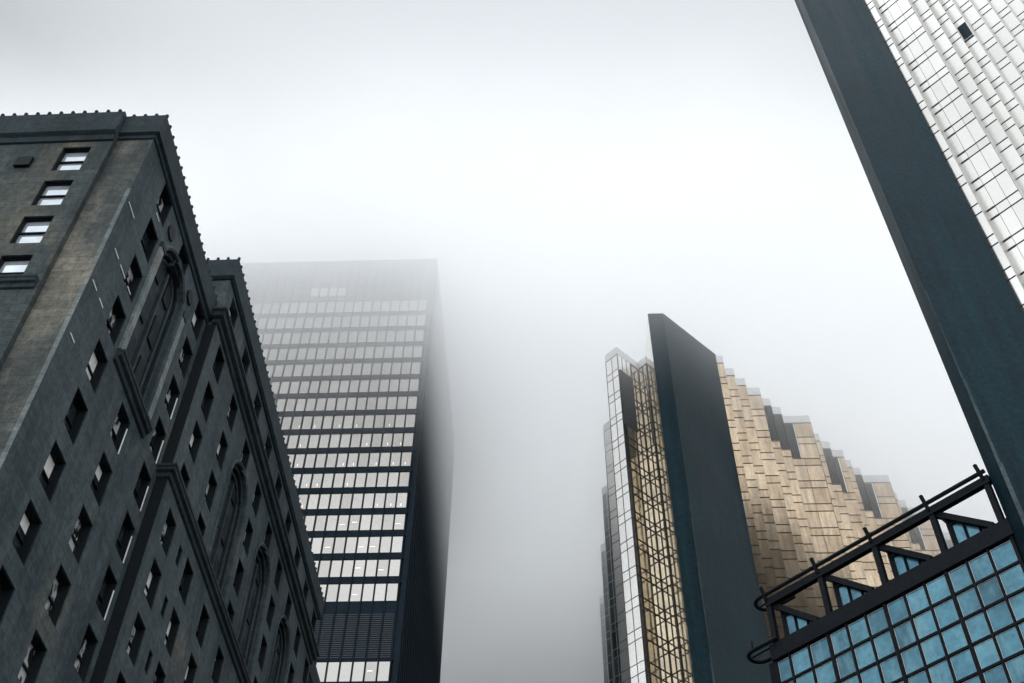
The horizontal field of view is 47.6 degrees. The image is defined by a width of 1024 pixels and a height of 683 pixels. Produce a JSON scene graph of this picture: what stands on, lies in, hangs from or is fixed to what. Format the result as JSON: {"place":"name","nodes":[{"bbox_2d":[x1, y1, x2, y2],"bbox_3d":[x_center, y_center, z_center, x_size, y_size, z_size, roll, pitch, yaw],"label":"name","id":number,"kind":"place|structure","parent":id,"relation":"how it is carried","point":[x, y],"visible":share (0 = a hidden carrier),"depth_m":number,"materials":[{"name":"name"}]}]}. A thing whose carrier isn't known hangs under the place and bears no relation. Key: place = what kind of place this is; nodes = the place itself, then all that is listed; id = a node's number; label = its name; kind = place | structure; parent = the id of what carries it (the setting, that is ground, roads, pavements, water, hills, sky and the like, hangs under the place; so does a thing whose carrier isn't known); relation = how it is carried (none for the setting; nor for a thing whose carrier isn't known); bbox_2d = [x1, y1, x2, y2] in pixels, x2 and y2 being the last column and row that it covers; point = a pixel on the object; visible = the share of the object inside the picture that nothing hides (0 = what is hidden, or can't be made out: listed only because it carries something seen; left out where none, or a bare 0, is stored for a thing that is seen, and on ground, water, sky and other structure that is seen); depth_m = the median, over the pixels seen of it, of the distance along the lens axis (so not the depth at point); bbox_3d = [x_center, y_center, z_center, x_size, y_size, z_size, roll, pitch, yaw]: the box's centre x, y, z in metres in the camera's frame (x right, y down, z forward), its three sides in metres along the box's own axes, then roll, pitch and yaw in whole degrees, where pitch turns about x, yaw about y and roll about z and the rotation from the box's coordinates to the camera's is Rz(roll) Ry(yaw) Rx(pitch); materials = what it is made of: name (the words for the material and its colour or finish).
{"place":"outdoors","nodes":[
{"label":"outdoors","id":0,"kind":"place"},
{"bbox_2d":[0,0,1005,585],"label":"sky","id":1,"kind":"structure","parent":0,"point":[573,173],"materials":[{"name":"white"}]},
{"bbox_2d":[747,464,1023,682],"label":"glass hall","id":2,"kind":"structure","parent":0,"point":[954,613],"depth_m":75.58,"materials":[{"name":"black metal"}]},
{"bbox_2d":[778,657,791,681],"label":"window","id":3,"kind":"structure","parent":2,"relation":"in","point":[784,665],"depth_m":80.67,"materials":[{"name":"teal glass"}]},
{"bbox_2d":[791,647,810,674],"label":"window","id":4,"kind":"structure","parent":2,"relation":"in","point":[801,660],"depth_m":80.00,"materials":[{"name":"teal glass"}]},
{"bbox_2d":[810,637,830,664],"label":"window","id":5,"kind":"structure","parent":2,"relation":"in","point":[820,651],"depth_m":79.22,"materials":[{"name":"teal glass"}]},
{"bbox_2d":[815,660,835,682],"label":"window","id":6,"kind":"structure","parent":2,"relation":"in","point":[825,673],"depth_m":77.88,"materials":[{"name":"teal glass"}]},
{"bbox_2d":[830,627,849,653],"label":"window","id":7,"kind":"structure","parent":2,"relation":"in","point":[840,642],"depth_m":78.42,"materials":[{"name":"teal glass"}]},
{"bbox_2d":[836,651,855,678],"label":"window","id":8,"kind":"structure","parent":2,"relation":"in","point":[845,662],"depth_m":77.01,"materials":[{"name":"teal glass"}]},
{"bbox_2d":[848,617,868,644],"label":"window","id":9,"kind":"structure","parent":2,"relation":"in","point":[858,630],"depth_m":77.69,"materials":[{"name":"teal glass"}]},
{"bbox_2d":[854,641,875,668],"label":"window","id":10,"kind":"structure","parent":2,"relation":"in","point":[864,653],"depth_m":76.28,"materials":[{"name":"teal glass"}]},
{"bbox_2d":[860,665,881,682],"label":"window","id":11,"kind":"structure","parent":2,"relation":"in","point":[871,675],"depth_m":75.06,"materials":[{"name":"teal glass"}]},
{"bbox_2d":[867,607,887,634],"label":"window","id":12,"kind":"structure","parent":2,"relation":"in","point":[877,619],"depth_m":76.96,"materials":[{"name":"teal glass"}]},
{"bbox_2d":[873,631,894,658],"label":"window","id":13,"kind":"structure","parent":2,"relation":"in","point":[883,643],"depth_m":75.54,"materials":[{"name":"teal glass"}]},
{"bbox_2d":[880,655,901,682],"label":"window","id":14,"kind":"structure","parent":2,"relation":"in","point":[890,668],"depth_m":74.13,"materials":[{"name":"teal glass"}]},
{"bbox_2d":[887,597,908,624],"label":"window","id":15,"kind":"structure","parent":2,"relation":"in","point":[897,609],"depth_m":76.19,"materials":[{"name":"teal glass"}]},
{"bbox_2d":[893,620,915,648],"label":"window","id":16,"kind":"structure","parent":2,"relation":"in","point":[904,633],"depth_m":74.77,"materials":[{"name":"teal glass"}]},
{"bbox_2d":[901,645,923,673],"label":"window","id":17,"kind":"structure","parent":2,"relation":"in","point":[911,657],"depth_m":73.37,"materials":[{"name":"teal glass"}]},
{"bbox_2d":[906,586,928,614],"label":"window","id":18,"kind":"structure","parent":2,"relation":"in","point":[917,600],"depth_m":75.47,"materials":[{"name":"teal glass"}]},
{"bbox_2d":[908,670,928,682],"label":"window","id":19,"kind":"structure","parent":2,"relation":"in","point":[921,677],"depth_m":72.26,"materials":[{"name":"teal glass"}]},
{"bbox_2d":[913,609,936,638],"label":"window","id":20,"kind":"structure","parent":2,"relation":"in","point":[924,623],"depth_m":74.04,"materials":[{"name":"teal glass"}]},
{"bbox_2d":[920,634,944,663],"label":"window","id":21,"kind":"structure","parent":2,"relation":"in","point":[932,648],"depth_m":72.65,"materials":[{"name":"teal glass"}]},
{"bbox_2d":[926,575,950,603],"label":"window","id":22,"kind":"structure","parent":2,"relation":"in","point":[938,589],"depth_m":74.70,"materials":[{"name":"teal glass"}]},
{"bbox_2d":[928,660,953,682],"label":"window","id":23,"kind":"structure","parent":2,"relation":"in","point":[940,672],"depth_m":71.31,"materials":[{"name":"teal glass"}]},
{"bbox_2d":[934,599,958,628],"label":"window","id":24,"kind":"structure","parent":2,"relation":"in","point":[946,613],"depth_m":73.29,"materials":[{"name":"teal glass"}]},
{"bbox_2d":[941,623,967,653],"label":"window","id":25,"kind":"structure","parent":2,"relation":"in","point":[954,638],"depth_m":71.87,"materials":[{"name":"teal glass"}]},
{"bbox_2d":[948,564,972,591],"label":"window","id":26,"kind":"structure","parent":2,"relation":"in","point":[960,578],"depth_m":73.92,"materials":[{"name":"teal glass"}]},
{"bbox_2d":[950,649,976,680],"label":"window","id":27,"kind":"structure","parent":2,"relation":"in","point":[963,665],"depth_m":70.45,"materials":[{"name":"teal glass"}]},
{"bbox_2d":[956,587,980,616],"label":"window","id":28,"kind":"structure","parent":2,"relation":"in","point":[968,601],"depth_m":72.49,"materials":[{"name":"teal glass"}]},
{"bbox_2d":[965,612,990,642],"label":"window","id":29,"kind":"structure","parent":2,"relation":"in","point":[977,626],"depth_m":71.08,"materials":[{"name":"teal glass"}]},
{"bbox_2d":[968,552,993,581],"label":"window","id":30,"kind":"structure","parent":2,"relation":"in","point":[981,567],"depth_m":73.18,"materials":[{"name":"teal glass"}]},
{"bbox_2d":[974,638,999,668],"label":"window","id":31,"kind":"structure","parent":2,"relation":"in","point":[986,652],"depth_m":69.66,"materials":[{"name":"teal glass"}]},
{"bbox_2d":[977,576,1003,606],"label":"window","id":32,"kind":"structure","parent":2,"relation":"in","point":[990,591],"depth_m":71.77,"materials":[{"name":"teal glass"}]},
{"bbox_2d":[983,664,1007,682],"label":"window","id":33,"kind":"structure","parent":2,"relation":"in","point":[996,674],"depth_m":68.48,"materials":[{"name":"teal glass"}]},
{"bbox_2d":[986,601,1013,631],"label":"window","id":34,"kind":"structure","parent":2,"relation":"in","point":[999,616],"depth_m":70.36,"materials":[{"name":"teal glass"}]},
{"bbox_2d":[990,540,1017,570],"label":"window","id":35,"kind":"structure","parent":2,"relation":"in","point":[1003,555],"depth_m":72.42,"materials":[{"name":"teal glass"}]},
{"bbox_2d":[995,626,1022,658],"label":"window","id":36,"kind":"structure","parent":2,"relation":"in","point":[1009,642],"depth_m":68.95,"materials":[{"name":"teal glass"}]},
{"bbox_2d":[999,564,1023,594],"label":"window","id":37,"kind":"structure","parent":2,"relation":"in","point":[1012,579],"depth_m":71.02,"materials":[{"name":"teal glass"}]},
{"bbox_2d":[1005,654,1023,682],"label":"window","id":38,"kind":"structure","parent":2,"relation":"in","point":[1015,667],"depth_m":67.70,"materials":[{"name":"teal glass"}]},
{"bbox_2d":[1008,591,1023,620],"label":"window","id":39,"kind":"structure","parent":2,"relation":"in","point":[1016,602],"depth_m":69.83,"materials":[{"name":"teal glass"}]},
{"label":"ground","id":40,"kind":"structure","parent":0,"visible":0},
{"bbox_2d":[0,109,324,682],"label":"hotel","id":41,"kind":"structure","parent":40,"relation":"on","point":[153,526],"depth_m":62.77,"materials":[{"name":"stone"}]},
{"bbox_2d":[0,566,13,621],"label":"window","id":42,"kind":"structure","parent":41,"relation":"in","point":[6,588],"depth_m":47.01,"materials":[{"name":"black glass"}]},
{"bbox_2d":[0,255,32,274],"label":"window","id":43,"kind":"structure","parent":41,"relation":"in","point":[8,264],"depth_m":56.92,"materials":[{"name":"white glass"}]},
{"bbox_2d":[12,501,40,564],"bbox_3d":[-20.569,8.007,48.662,0.440,2.360,1.600,-2,-49,2],"label":"window","id":44,"kind":"structure","parent":41,"relation":"in","point":[28,528],"depth_m":49.34,"materials":[{"name":"glass"}]},
{"bbox_2d":[10,216,53,242],"bbox_3d":[-24.249,-5.534,58.782,1.600,2.360,0.260,-2,-49,2],"label":"window","id":45,"kind":"structure","parent":41,"relation":"in","point":[32,229],"depth_m":59.11,"materials":[{"name":"white glass"}]},
{"bbox_2d":[18,630,46,682],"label":"window","id":46,"kind":"structure","parent":41,"relation":"in","point":[28,673],"depth_m":49.54,"materials":[{"name":"black glass"}]},
{"bbox_2d":[39,441,64,501],"bbox_3d":[-20.539,5.738,51.300,0.440,2.360,1.600,-2,-49,2],"label":"window","id":47,"kind":"structure","parent":41,"relation":"in","point":[51,473],"depth_m":51.98,"materials":[{"name":"glass"}]},
{"bbox_2d":[32,180,73,204],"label":"window","id":48,"kind":"structure","parent":41,"relation":"in","point":[51,192],"depth_m":61.67,"materials":[{"name":"white glass"}]},
{"bbox_2d":[44,564,69,625],"bbox_3d":[-20.370,11.265,51.462,0.440,2.360,1.600,-2,-49,2],"label":"window","id":49,"kind":"structure","parent":41,"relation":"in","point":[53,606],"depth_m":52.13,"materials":[{"name":"black glass"}]},
{"bbox_2d":[51,148,90,170],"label":"window","id":50,"kind":"structure","parent":41,"relation":"in","point":[69,158],"depth_m":64.25,"materials":[{"name":"white glass"}]},
{"bbox_2d":[64,388,86,443],"bbox_3d":[-20.508,3.469,53.938,0.440,2.360,1.600,-2,-49,2],"label":"window","id":51,"kind":"structure","parent":41,"relation":"in","point":[77,411],"depth_m":54.66,"materials":[{"name":"black glass"}]},
{"bbox_2d":[69,506,91,562],"bbox_3d":[-20.340,8.996,54.100,0.440,2.360,1.600,-2,-49,2],"label":"window","id":52,"kind":"structure","parent":41,"relation":"in","point":[80,534],"depth_m":54.80,"materials":[{"name":"black glass"}]},
{"bbox_2d":[74,624,96,682],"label":"window","id":53,"kind":"structure","parent":41,"relation":"in","point":[89,642],"depth_m":55.02,"materials":[{"name":"black glass"}]},
{"bbox_2d":[86,340,106,392],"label":"window","id":54,"kind":"structure","parent":41,"relation":"in","point":[95,368],"depth_m":57.31,"materials":[{"name":"glass"}]},
{"bbox_2d":[91,452,111,505],"bbox_3d":[-20.309,6.727,56.738,0.440,2.360,1.600,-2,-49,2],"label":"window","id":55,"kind":"structure","parent":41,"relation":"in","point":[102,475],"depth_m":57.45,"materials":[{"name":"glass"}]},
{"bbox_2d":[96,565,116,620],"bbox_3d":[-20.123,12.329,56.964,0.470,2.360,1.600,-2,-49,2],"label":"window","id":56,"kind":"structure","parent":41,"relation":"in","point":[106,592],"depth_m":57.66,"materials":[{"name":"black glass"}]},
{"bbox_2d":[106,295,124,344],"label":"window","id":57,"kind":"structure","parent":41,"relation":"in","point":[116,318],"depth_m":59.98,"materials":[{"name":"black glass"}]},
{"bbox_2d":[110,404,129,453],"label":"window","id":58,"kind":"structure","parent":41,"relation":"in","point":[121,424],"depth_m":60.11,"materials":[{"name":"black glass"}]},
{"bbox_2d":[115,512,133,563],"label":"window","id":59,"kind":"structure","parent":41,"relation":"in","point":[124,539],"depth_m":60.34,"materials":[{"name":"black glass"}]},
{"bbox_2d":[124,256,141,302],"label":"window","id":60,"kind":"structure","parent":41,"relation":"in","point":[133,277],"depth_m":62.64,"materials":[{"name":"black glass"}]},
{"bbox_2d":[126,613,144,665],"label":"window","id":61,"kind":"structure","parent":41,"relation":"in","point":[135,640],"depth_m":59.61,"materials":[{"name":"black glass"}]},
{"bbox_2d":[134,355,145,385],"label":"window","id":62,"kind":"structure","parent":41,"relation":"in","point":[140,367],"depth_m":63.54,"materials":[{"name":"grey glass"}]},
{"bbox_2d":[133,462,150,511],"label":"window","id":63,"kind":"structure","parent":41,"relation":"in","point":[142,485],"depth_m":63.01,"materials":[{"name":"black glass"}]},
{"bbox_2d":[139,292,151,323],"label":"window","id":64,"kind":"structure","parent":41,"relation":"in","point":[148,301],"depth_m":64.77,"materials":[{"name":"grey glass"}]},
{"bbox_2d":[141,218,156,262],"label":"window","id":65,"kind":"structure","parent":41,"relation":"in","point":[149,239],"depth_m":65.29,"materials":[{"name":"black glass"}]},
{"bbox_2d":[144,558,160,608],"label":"window","id":66,"kind":"structure","parent":41,"relation":"in","point":[154,577],"depth_m":62.27,"materials":[{"name":"glass"}]},
{"bbox_2d":[147,315,159,349],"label":"window","id":67,"kind":"structure","parent":41,"relation":"in","point":[155,327],"depth_m":65.92,"materials":[{"name":"grey glass"}]},
{"bbox_2d":[149,418,164,463],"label":"window","id":68,"kind":"structure","parent":41,"relation":"in","point":[157,440],"depth_m":65.66,"materials":[{"name":"black glass"}]},
{"bbox_2d":[156,184,171,225],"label":"window","id":69,"kind":"structure","parent":41,"relation":"in","point":[163,205],"depth_m":67.93,"materials":[{"name":"black glass"}]},
{"bbox_2d":[161,280,173,310],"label":"window","id":70,"kind":"structure","parent":41,"relation":"in","point":[166,297],"depth_m":68.46,"materials":[{"name":"grey glass"}]},
{"bbox_2d":[160,508,175,556],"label":"window","id":71,"kind":"structure","parent":41,"relation":"in","point":[169,527],"depth_m":64.95,"materials":[{"name":"black glass"}]},
{"bbox_2d":[164,375,178,419],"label":"window","id":72,"kind":"structure","parent":41,"relation":"in","point":[172,395],"depth_m":68.31,"materials":[{"name":"black glass"}]},
{"bbox_2d":[164,607,179,656],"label":"window","id":73,"kind":"structure","parent":41,"relation":"in","point":[173,626],"depth_m":65.09,"materials":[{"name":"black glass"}]},
{"bbox_2d":[167,244,187,286],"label":"window","id":74,"kind":"structure","parent":41,"relation":"in","point":[182,255],"depth_m":70.88,"materials":[{"name":"black glass"}]},
{"bbox_2d":[178,336,191,377],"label":"window","id":75,"kind":"structure","parent":41,"relation":"in","point":[185,356],"depth_m":70.96,"materials":[{"name":"black glass"}]},
{"bbox_2d":[179,558,192,604],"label":"window","id":76,"kind":"structure","parent":41,"relation":"in","point":[187,575],"depth_m":67.76,"materials":[{"name":"black glass"}]},
{"bbox_2d":[183,654,196,682],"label":"window","id":77,"kind":"structure","parent":41,"relation":"in","point":[191,669],"depth_m":68.11,"materials":[{"name":"glass"}]},
{"bbox_2d":[188,421,201,463],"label":"window","id":78,"kind":"structure","parent":41,"relation":"in","point":[194,444],"depth_m":70.24,"materials":[{"name":"black glass"}]},
{"bbox_2d":[191,301,203,340],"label":"window","id":79,"kind":"structure","parent":41,"relation":"in","point":[198,318],"depth_m":73.65,"materials":[{"name":"black glass"}]},
{"bbox_2d":[196,604,208,647],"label":"window","id":80,"kind":"structure","parent":41,"relation":"in","point":[204,618],"depth_m":70.57,"materials":[{"name":"black glass"}]},
{"bbox_2d":[201,382,212,421],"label":"window","id":81,"kind":"structure","parent":41,"relation":"in","point":[207,400],"depth_m":72.91,"materials":[{"name":"black glass"}]},
{"bbox_2d":[204,471,216,512],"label":"window","id":82,"kind":"structure","parent":41,"relation":"in","point":[211,487],"depth_m":73.10,"materials":[{"name":"black glass"}]},
{"bbox_2d":[211,647,222,682],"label":"window","id":83,"kind":"structure","parent":41,"relation":"in","point":[215,676],"depth_m":73.43,"materials":[{"name":"black glass"}]},
{"bbox_2d":[213,345,223,384],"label":"window","id":84,"kind":"structure","parent":41,"relation":"in","point":[219,361],"depth_m":75.60,"materials":[{"name":"black glass"}]},
{"bbox_2d":[216,431,226,469],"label":"window","id":85,"kind":"structure","parent":41,"relation":"in","point":[221,451],"depth_m":75.72,"materials":[{"name":"black glass"}]},
{"bbox_2d":[227,395,236,430],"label":"window","id":86,"kind":"structure","parent":41,"relation":"in","point":[232,411],"depth_m":78.40,"materials":[{"name":"black glass"}]},
{"bbox_2d":[233,558,243,597],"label":"window","id":87,"kind":"structure","parent":41,"relation":"in","point":[239,572],"depth_m":78.70,"materials":[{"name":"black glass"}]},
{"bbox_2d":[243,519,252,554],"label":"window","id":88,"kind":"structure","parent":41,"relation":"in","point":[248,534],"depth_m":81.36,"materials":[{"name":"black glass"}]},
{"bbox_2d":[252,481,260,516],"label":"window","id":89,"kind":"structure","parent":41,"relation":"in","point":[255,504],"depth_m":84.02,"materials":[{"name":"black glass"}]},
{"bbox_2d":[258,635,266,671],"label":"window","id":90,"kind":"structure","parent":41,"relation":"in","point":[263,645],"depth_m":84.31,"materials":[{"name":"black glass"}]},
{"bbox_2d":[240,258,454,682],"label":"office tower","id":91,"kind":"structure","parent":40,"relation":"on","point":[355,355],"depth_m":166.84,"materials":[{"name":"black paint"}]},
{"bbox_2d":[318,560,329,576],"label":"window","id":92,"kind":"structure","parent":91,"relation":"in","point":[324,564],"depth_m":144.97,"materials":[{"name":"white glass"}]},
{"bbox_2d":[310,288,345,295],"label":"roof level window","id":93,"kind":"structure","parent":91,"relation":"in","point":[314,292],"depth_m":187.28,"materials":[{"name":"white glass"}]},
{"bbox_2d":[326,584,337,601],"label":"window","id":94,"kind":"structure","parent":91,"relation":"in","point":[332,590],"depth_m":142.10,"materials":[{"name":"white glass"}]},
{"bbox_2d":[326,662,338,681],"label":"window","id":95,"kind":"structure","parent":91,"relation":"in","point":[332,672],"depth_m":133.52,"materials":[{"name":"white glass"}]},
{"bbox_2d":[330,560,341,576],"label":"window","id":96,"kind":"structure","parent":91,"relation":"in","point":[336,564],"depth_m":144.90,"materials":[{"name":"white glass"}]},
{"bbox_2d":[251,300,426,429],"label":"windows","id":97,"kind":"structure","parent":91,"relation":"in","point":[412,400],"depth_m":175.94,"materials":[{"name":"white glass"}]},
{"bbox_2d":[338,584,349,600],"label":"window","id":98,"kind":"structure","parent":91,"relation":"in","point":[344,589],"depth_m":142.06,"materials":[{"name":"white glass"}]},
{"bbox_2d":[339,662,351,681],"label":"window","id":99,"kind":"structure","parent":91,"relation":"in","point":[345,669],"depth_m":133.55,"materials":[{"name":"white glass"}]},
{"bbox_2d":[341,560,353,576],"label":"window","id":100,"kind":"structure","parent":91,"relation":"in","point":[348,564],"depth_m":144.83,"materials":[{"name":"white glass"}]},
{"bbox_2d":[350,584,361,600],"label":"window","id":101,"kind":"structure","parent":91,"relation":"in","point":[356,589],"depth_m":141.99,"materials":[{"name":"white glass"}]},
{"bbox_2d":[351,661,364,680],"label":"window","id":102,"kind":"structure","parent":91,"relation":"in","point":[358,667],"depth_m":133.49,"materials":[{"name":"white glass"}]},
{"bbox_2d":[353,560,364,576],"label":"window","id":103,"kind":"structure","parent":91,"relation":"in","point":[359,564],"depth_m":144.77,"materials":[{"name":"white glass"}]},
{"bbox_2d":[362,584,373,600],"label":"window","id":104,"kind":"structure","parent":91,"relation":"in","point":[368,589],"depth_m":141.92,"materials":[{"name":"white glass"}]},
{"bbox_2d":[364,661,376,680],"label":"window","id":105,"kind":"structure","parent":91,"relation":"in","point":[371,666],"depth_m":133.45,"materials":[{"name":"white glass"}]},
{"bbox_2d":[365,560,376,575],"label":"window","id":106,"kind":"structure","parent":91,"relation":"in","point":[371,564],"depth_m":144.76,"materials":[{"name":"white glass"}]},
{"bbox_2d":[368,536,379,552],"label":"window","id":107,"kind":"structure","parent":91,"relation":"in","point":[374,541],"depth_m":147.58,"materials":[{"name":"white glass"}]},
{"bbox_2d":[374,583,385,600],"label":"window","id":108,"kind":"structure","parent":91,"relation":"in","point":[380,588],"depth_m":141.89,"materials":[{"name":"white glass"}]},
{"bbox_2d":[377,559,388,575],"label":"window","id":109,"kind":"structure","parent":91,"relation":"in","point":[383,563],"depth_m":144.76,"materials":[{"name":"white glass"}]},
{"bbox_2d":[377,661,389,680],"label":"window","id":110,"kind":"structure","parent":91,"relation":"in","point":[383,670],"depth_m":133.39,"materials":[{"name":"white glass"}]},
{"bbox_2d":[380,536,390,552],"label":"window","id":111,"kind":"structure","parent":91,"relation":"in","point":[385,540],"depth_m":147.54,"materials":[{"name":"white glass"}]},
{"bbox_2d":[386,583,397,600],"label":"window","id":112,"kind":"structure","parent":91,"relation":"in","point":[392,588],"depth_m":141.82,"materials":[{"name":"white glass"}]},
{"bbox_2d":[389,559,400,575],"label":"window","id":113,"kind":"structure","parent":91,"relation":"in","point":[394,568],"depth_m":144.69,"materials":[{"name":"white glass"}]},
{"bbox_2d":[391,536,402,551],"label":"window","id":114,"kind":"structure","parent":91,"relation":"in","point":[397,540],"depth_m":147.50,"materials":[{"name":"white glass"}]},
{"bbox_2d":[440,583,603,682],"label":"foggy tower","id":115,"kind":"structure","parent":40,"relation":"on","point":[542,633],"depth_m":244.34,"materials":[{"name":"grey concrete"}]},
{"bbox_2d":[440,598,603,682],"label":"windows","id":116,"kind":"structure","parent":115,"relation":"in","point":[550,601],"depth_m":242.19,"materials":[{"name":"white glass"}]},
{"bbox_2d":[599,313,952,682],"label":"gold tower","id":117,"kind":"structure","parent":40,"relation":"on","point":[723,501],"depth_m":150.52,"materials":[{"name":"metal"}]},
{"bbox_2d":[795,0,1023,559],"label":"silver tower","id":118,"kind":"structure","parent":40,"relation":"on","point":[928,95],"depth_m":101.51,"materials":[{"name":"glass"}]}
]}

